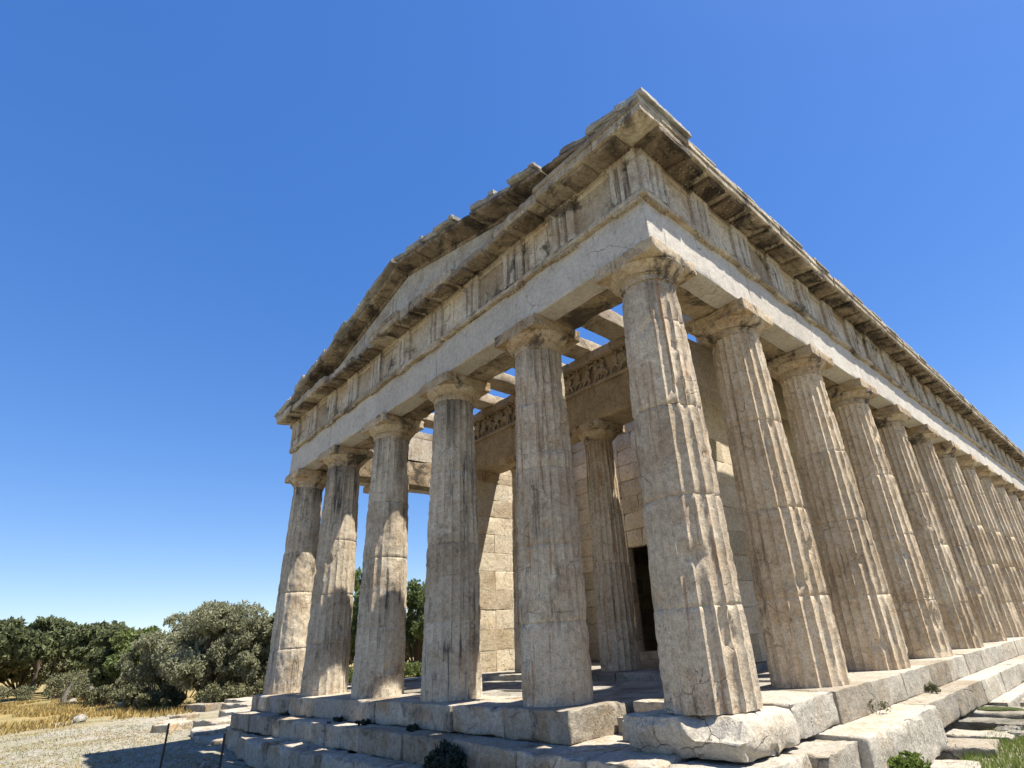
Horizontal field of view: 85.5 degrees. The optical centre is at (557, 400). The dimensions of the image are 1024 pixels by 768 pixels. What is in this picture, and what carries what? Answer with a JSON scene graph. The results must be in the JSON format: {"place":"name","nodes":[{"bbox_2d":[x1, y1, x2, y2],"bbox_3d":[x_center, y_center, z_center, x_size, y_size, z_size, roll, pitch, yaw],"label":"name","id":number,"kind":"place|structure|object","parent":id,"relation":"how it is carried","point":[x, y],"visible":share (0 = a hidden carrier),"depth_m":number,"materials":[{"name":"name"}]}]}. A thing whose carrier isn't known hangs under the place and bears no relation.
{"place":"outdoors","nodes":[
{"label":"outdoors","id":0,"kind":"place"},
{"bbox_2d":[0,697,194,734],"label":"dry grass","id":1,"kind":"structure","parent":0,"point":[63,709],"depth_m":27.60,"materials":[{"name":"yellow plant"}]},
{"bbox_2d":[0,717,218,767],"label":"sparse grass","id":2,"kind":"structure","parent":0,"point":[78,735],"depth_m":15.91,"materials":[{"name":"plant"}]},
{"bbox_2d":[0,657,1023,767],"bbox_3d":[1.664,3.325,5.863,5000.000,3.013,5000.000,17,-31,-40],"label":"ground","id":3,"kind":"structure","parent":0,"point":[229,760],"depth_m":15.66,"materials":[{"name":"beige gravel"}]},
{"bbox_2d":[0,685,38,702],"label":"shrub","id":4,"kind":"object","parent":3,"relation":"on","point":[22,693],"visible":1,"depth_m":46.40,"materials":[{"name":"green plant"}]},
{"bbox_2d":[0,619,52,665],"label":"pine tree","id":5,"kind":"object","parent":3,"relation":"on","point":[2,663],"visible":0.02,"depth_m":55.43,"materials":[{"name":"green plant"}]},
{"bbox_2d":[0,660,56,695],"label":"tree","id":6,"kind":"object","parent":3,"relation":"on","point":[21,674],"visible":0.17,"depth_m":63.04,"materials":[{"name":"green plant"}]},
{"bbox_2d":[0,614,82,697],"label":"tree","id":7,"kind":"object","parent":3,"relation":"on","point":[36,643],"visible":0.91,"depth_m":51.58,"materials":[{"name":"green plant"}]},
{"bbox_2d":[38,656,89,682],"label":"pine tree","id":8,"kind":"object","parent":3,"relation":"on","point":[58,666],"visible":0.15,"depth_m":59.45,"materials":[{"name":"green plant"}]},
{"bbox_2d":[42,668,88,699],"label":"shrub","id":9,"kind":"object","parent":3,"relation":"on","point":[65,679],"visible":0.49,"depth_m":46.94,"materials":[{"name":"green plant"}]},
{"bbox_2d":[64,682,70,701],"bbox_3d":[-34.272,20.575,38.668,0.446,1.515,0.767,5,-25,-20],"label":"dead stump","id":10,"kind":"object","parent":3,"relation":"on","point":[66,694],"visible":0.85,"depth_m":38.41,"materials":[{"name":"grey wood"}]},
{"bbox_2d":[50,672,86,690],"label":"shrub","id":11,"kind":"object","parent":3,"relation":"on","point":[58,683],"visible":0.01,"depth_m":55.20,"materials":[{"name":"green plant"}]},
{"bbox_2d":[57,683,100,699],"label":"shrub","id":12,"kind":"object","parent":3,"relation":"on","point":[75,690],"visible":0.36,"depth_m":42.74,"materials":[{"name":"green plant"}]},
{"bbox_2d":[73,714,87,722],"bbox_3d":[-20.613,13.813,23.804,0.511,0.531,0.715,17,-31,-40],"label":"boulder","id":13,"kind":"object","parent":3,"relation":"on","point":[80,718],"visible":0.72,"depth_m":23.71,"materials":[{"name":"grey stone"}]},
{"bbox_2d":[59,620,124,671],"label":"tree","id":14,"kind":"object","parent":3,"relation":"on","point":[79,640],"visible":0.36,"depth_m":52.13,"materials":[{"name":"green plant"}]},
{"bbox_2d":[66,677,120,697],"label":"shrub","id":15,"kind":"object","parent":3,"relation":"on","point":[83,684],"visible":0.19,"depth_m":44.39,"materials":[{"name":"green plant"}]},
{"bbox_2d":[43,621,145,684],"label":"tree","id":16,"kind":"object","parent":3,"relation":"on","point":[139,630],"visible":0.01,"depth_m":72.25,"materials":[{"name":"green plant"}]},
{"bbox_2d":[83,623,129,702],"bbox_3d":[-30.342,17.804,37.286,2.870,5.166,3.383,-5,-23,2],"label":"tree","id":17,"kind":"object","parent":3,"relation":"on","point":[95,661],"visible":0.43,"depth_m":36.64,"materials":[{"name":"green plant"}]},
{"bbox_2d":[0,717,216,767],"bbox_3d":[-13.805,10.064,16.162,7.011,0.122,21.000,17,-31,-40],"label":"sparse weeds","id":18,"kind":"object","parent":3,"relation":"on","point":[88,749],"visible":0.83,"depth_m":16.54,"materials":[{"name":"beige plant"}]},
{"bbox_2d":[0,719,224,767],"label":"pebbles","id":19,"kind":"object","parent":3,"relation":"on","point":[106,750],"visible":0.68,"depth_m":15.15,"materials":[{"name":"beige gravel"}]},
{"bbox_2d":[82,677,146,704],"bbox_3d":[-28.308,18.481,35.125,3.235,1.656,3.208,17,-31,-40],"label":"shrub","id":20,"kind":"object","parent":3,"relation":"on","point":[92,695],"visible":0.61,"depth_m":34.15,"materials":[{"name":"green plant"}]},
{"bbox_2d":[102,625,165,683],"bbox_3d":[-27.759,17.586,36.799,4.415,4.864,4.076,17,-31,-40],"label":"tree","id":21,"kind":"object","parent":3,"relation":"on","point":[120,640],"visible":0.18,"depth_m":36.32,"materials":[{"name":"green plant"}]},
{"bbox_2d":[107,681,160,703],"bbox_3d":[-25.323,17.741,33.233,2.943,1.365,2.991,17,-31,-40],"label":"shrub","id":22,"kind":"object","parent":3,"relation":"on","point":[115,695],"visible":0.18,"depth_m":32.13,"materials":[{"name":"green plant"}]},
{"bbox_2d":[118,682,180,707],"bbox_3d":[-21.228,15.690,29.435,3.165,1.399,2.904,-8,-24,10],"label":"shrub","id":23,"kind":"object","parent":3,"relation":"on","point":[127,695],"visible":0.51,"depth_m":28.79,"materials":[{"name":"green plant"}]},
{"bbox_2d":[132,691,187,708],"bbox_3d":[-20.131,15.128,27.830,2.286,0.946,2.090,17,-31,-40],"label":"shrub","id":24,"kind":"object","parent":3,"relation":"on","point":[162,698],"visible":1,"depth_m":27.63,"materials":[{"name":"green plant"}]},
{"bbox_2d":[159,723,169,767],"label":"stake","id":25,"kind":"object","parent":3,"relation":"on","point":[164,745],"visible":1,"depth_m":11.43,"materials":[{"name":"metal"}]},
{"bbox_2d":[114,611,221,691],"bbox_3d":[-21.421,14.466,30.862,5.014,5.022,5.275,17,-31,-40],"label":"olive tree","id":26,"kind":"object","parent":3,"relation":"on","point":[144,646],"visible":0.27,"depth_m":30.12,"materials":[{"name":"green plant"}]},
{"bbox_2d":[151,721,192,732],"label":"stone slab","id":27,"kind":"structure","parent":3,"relation":"on","point":[173,726],"depth_m":18.20,"materials":[{"name":"stone"}]},
{"bbox_2d":[157,718,186,723],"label":"stone slab","id":28,"kind":"structure","parent":3,"relation":"on","point":[182,719],"depth_m":19.61,"materials":[{"name":"stone"}]},
{"bbox_2d":[169,713,199,719],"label":"stone slab","id":29,"kind":"structure","parent":3,"relation":"on","point":[187,715],"depth_m":21.90,"materials":[{"name":"stone"}]},
{"bbox_2d":[181,683,195,697],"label":"shrub","id":30,"kind":"object","parent":3,"relation":"on","point":[192,687],"visible":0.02,"depth_m":36.46,"materials":[{"name":"green plant"}]},
{"bbox_2d":[197,758,206,764],"bbox_3d":[-7.577,7.709,11.751,0.191,0.170,0.226,17,-31,-40],"label":"boulder","id":31,"kind":"object","parent":3,"relation":"on","point":[201,760],"visible":0.57,"depth_m":11.71,"materials":[{"name":"grey stone"}]},
{"bbox_2d":[185,702,222,711],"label":"stone slab","id":32,"kind":"structure","parent":3,"relation":"on","point":[206,706],"depth_m":24.95,"materials":[{"name":"stone"}]},
{"bbox_2d":[200,761,211,767],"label":"boulder","id":33,"kind":"object","parent":3,"relation":"on","point":[206,764],"visible":1,"depth_m":11.20,"materials":[{"name":"grey stone"}]},
{"bbox_2d":[193,733,224,744],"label":"stone slab","id":34,"kind":"structure","parent":3,"relation":"on","point":[214,739],"depth_m":14.91,"materials":[{"name":"stone"}]},
{"bbox_2d":[190,724,229,737],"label":"stone slab","id":35,"kind":"structure","parent":3,"relation":"on","point":[206,731],"depth_m":16.14,"materials":[{"name":"stone"}]},
{"bbox_2d":[151,599,269,703],"bbox_3d":[-17.899,13.219,28.912,5.264,5.305,5.686,17,-31,-40],"label":"olive tree","id":36,"kind":"object","parent":3,"relation":"on","point":[200,663],"visible":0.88,"depth_m":27.90,"materials":[{"name":"green plant"}]},
{"bbox_2d":[193,715,231,727],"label":"stone slab","id":37,"kind":"structure","parent":3,"relation":"on","point":[219,720],"depth_m":17.94,"materials":[{"name":"stone"}]},
{"bbox_2d":[219,733,225,767],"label":"stake","id":38,"kind":"object","parent":3,"relation":"on","point":[222,750],"visible":1,"depth_m":10.15,"materials":[{"name":"metal"}]},
{"bbox_2d":[193,681,252,703],"bbox_3d":[-16.186,14.207,26.765,2.402,1.234,2.326,17,-31,-40],"label":"shrub","id":39,"kind":"object","parent":3,"relation":"on","point":[213,692],"visible":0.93,"depth_m":26.24,"materials":[{"name":"green plant"}]},
{"bbox_2d":[219,706,250,715],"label":"stone slab","id":40,"kind":"structure","parent":3,"relation":"on","point":[223,712],"depth_m":20.26,"materials":[{"name":"stone"}]},
{"bbox_2d":[220,701,251,709],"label":"stone slab","id":41,"kind":"structure","parent":3,"relation":"on","point":[231,705],"depth_m":22.27,"materials":[{"name":"stone"}]},
{"bbox_2d":[223,696,251,702],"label":"stone slab","id":42,"kind":"structure","parent":3,"relation":"on","point":[243,698],"depth_m":24.46,"materials":[{"name":"stone"}]},
{"bbox_2d":[218,666,265,693],"bbox_3d":[-19.961,17.288,34.455,4.366,2.220,3.081,17,-31,-40],"label":"shrub","id":43,"kind":"object","parent":3,"relation":"on","point":[227,683],"visible":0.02,"depth_m":34.10,"materials":[{"name":"green plant"}]},
{"bbox_2d":[238,674,264,694],"bbox_3d":[-16.775,16.123,31.945,3.010,2.001,4.238,9,-27,-28],"label":"shrub","id":44,"kind":"object","parent":3,"relation":"on","point":[246,683],"visible":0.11,"depth_m":30.59,"materials":[{"name":"green plant"}]},
{"bbox_2d":[233,613,274,681],"bbox_3d":[-14.735,13.347,29.134,4.702,4.803,4.386,-3,-23,-2],"label":"olive tree","id":45,"kind":"object","parent":3,"relation":"on","point":[264,636],"visible":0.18,"depth_m":28.45,"materials":[{"name":"green plant"}]},
{"bbox_2d":[251,677,264,694],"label":"shrub","id":46,"kind":"object","parent":3,"relation":"on","point":[257,688],"visible":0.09,"depth_m":25.65,"materials":[{"name":"green plant"}]},
{"bbox_2d":[348,667,353,682],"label":"shrub","id":47,"kind":"object","parent":3,"relation":"on","point":[351,671],"visible":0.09,"depth_m":30.65,"materials":[{"name":"green plant"}]},
{"bbox_2d":[350,566,361,661],"bbox_3d":[-13.861,15.575,38.415,4.891,7.962,6.396,17,-31,-40],"label":"laurel tree","id":48,"kind":"object","parent":3,"relation":"on","point":[357,582],"visible":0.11,"depth_m":37.49,"materials":[{"name":"green plant"}]},
{"bbox_2d":[349,630,408,665],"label":"tree","id":49,"kind":"object","parent":3,"relation":"on","point":[350,662],"depth_m":83.20,"materials":[{"name":"green plant"}]},
{"bbox_2d":[404,661,421,677],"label":"shrub","id":50,"kind":"object","parent":3,"relation":"on","point":[412,669],"visible":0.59,"depth_m":34.39,"materials":[{"name":"green plant"}]},
{"bbox_2d":[405,578,425,676],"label":"laurel tree","id":51,"kind":"object","parent":3,"relation":"on","point":[415,601],"visible":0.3,"depth_m":42.32,"materials":[{"name":"green plant"}]},
{"bbox_2d":[225,87,1023,767],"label":"temple","id":52,"kind":"structure","parent":3,"relation":"on","point":[773,517],"depth_m":9.83,"materials":[{"name":"stone"}]},
{"bbox_2d":[264,710,289,729],"bbox_3d":[-6.033,7.071,12.090,0.610,0.530,0.906,17,-31,-40],"label":"weed","id":53,"kind":"object","parent":52,"relation":"attached to","point":[287,713],"visible":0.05,"depth_m":12.18,"materials":[{"name":"green plant"}]},
{"bbox_2d":[327,716,343,723],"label":"weed","id":54,"kind":"object","parent":52,"relation":"on","point":[338,719],"visible":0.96,"depth_m":10.26,"materials":[{"name":"green plant"}]},
{"bbox_2d":[355,719,370,725],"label":"weed","id":55,"kind":"object","parent":52,"relation":"on","point":[364,722],"visible":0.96,"depth_m":9.53,"materials":[{"name":"green plant"}]},
{"bbox_2d":[406,723,418,731],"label":"weed","id":56,"kind":"object","parent":52,"relation":"on","point":[413,727],"visible":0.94,"depth_m":8.48,"materials":[{"name":"green plant"}]},
{"bbox_2d":[422,738,465,767],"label":"weed","id":57,"kind":"object","parent":52,"relation":"on","point":[444,755],"visible":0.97,"depth_m":7.01,"materials":[{"name":"green plant"}]},
{"bbox_2d":[868,698,891,713],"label":"weed","id":58,"kind":"object","parent":52,"relation":"on","point":[883,705],"visible":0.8,"depth_m":7.03,"materials":[{"name":"green plant"}]},
{"bbox_2d":[924,681,940,693],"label":"weed","id":59,"kind":"object","parent":52,"relation":"on","point":[931,687],"visible":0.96,"depth_m":8.44,"materials":[{"name":"green plant"}]},
{"bbox_2d":[886,750,930,767],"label":"weed","id":60,"kind":"object","parent":3,"relation":"on","point":[911,760],"visible":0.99,"depth_m":5.82,"materials":[{"name":"green plant"}]},
{"bbox_2d":[931,759,981,767],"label":"stone slab","id":61,"kind":"structure","parent":3,"relation":"on","point":[939,763],"depth_m":6.46,"materials":[{"name":"stone"}]},
{"bbox_2d":[929,737,1000,765],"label":"stone slab","id":62,"kind":"structure","parent":3,"relation":"on","point":[956,747],"depth_m":7.06,"materials":[{"name":"stone"}]},
{"bbox_2d":[945,729,1015,741],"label":"stone slab","id":63,"kind":"structure","parent":3,"relation":"on","point":[956,733],"depth_m":7.61,"materials":[{"name":"stone"}]},
{"bbox_2d":[944,717,1023,729],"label":"stone slab","id":64,"kind":"structure","parent":3,"relation":"on","point":[961,723],"depth_m":8.12,"materials":[{"name":"grey stone"}]},
{"bbox_2d":[963,705,1023,717],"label":"stone slab","id":65,"kind":"structure","parent":3,"relation":"on","point":[975,713],"depth_m":8.66,"materials":[{"name":"grey stone"}]},
{"bbox_2d":[977,706,1023,710],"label":"moss patch","id":66,"kind":"object","parent":65,"relation":"on","point":[1000,708],"visible":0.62,"depth_m":8.72,"materials":[{"name":"green plant"}]},
{"bbox_2d":[996,727,1008,730],"bbox_3d":[6.204,4.633,7.688,0.202,0.155,0.173,-20,-28,32],"label":"stone","id":67,"kind":"object","parent":3,"relation":"on","point":[1002,728],"visible":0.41,"depth_m":7.66,"materials":[{"name":"grey stone"}]},
{"bbox_2d":[1004,725,1016,729],"bbox_3d":[6.335,4.628,7.723,0.206,0.143,0.199,6,-25,-21],"label":"stone","id":68,"kind":"object","parent":3,"relation":"on","point":[1010,727],"visible":0.39,"depth_m":7.69,"materials":[{"name":"grey stone"}]},
{"bbox_2d":[1009,730,1020,739],"bbox_3d":[6.220,4.528,7.456,0.220,0.126,0.168,-9,-24,11],"label":"stone","id":69,"kind":"object","parent":3,"relation":"on","point":[1013,732],"visible":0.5,"depth_m":7.44,"materials":[{"name":"grey stone"}]},
{"bbox_2d":[1019,697,1023,706],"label":"stone slab","id":70,"kind":"structure","parent":3,"relation":"on","point":[1021,702],"depth_m":9.61,"materials":[{"name":"grey stone"}]},
{"bbox_2d":[0,0,1023,633],"label":"sky","id":71,"kind":"structure","parent":0,"point":[196,196],"materials":[{"name":"blue"}]},
{"bbox_2d":[956,704,1023,767],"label":"green grass","id":72,"kind":"structure","parent":0,"point":[1008,745],"depth_m":6.75,"materials":[{"name":"green plant"}]}
]}

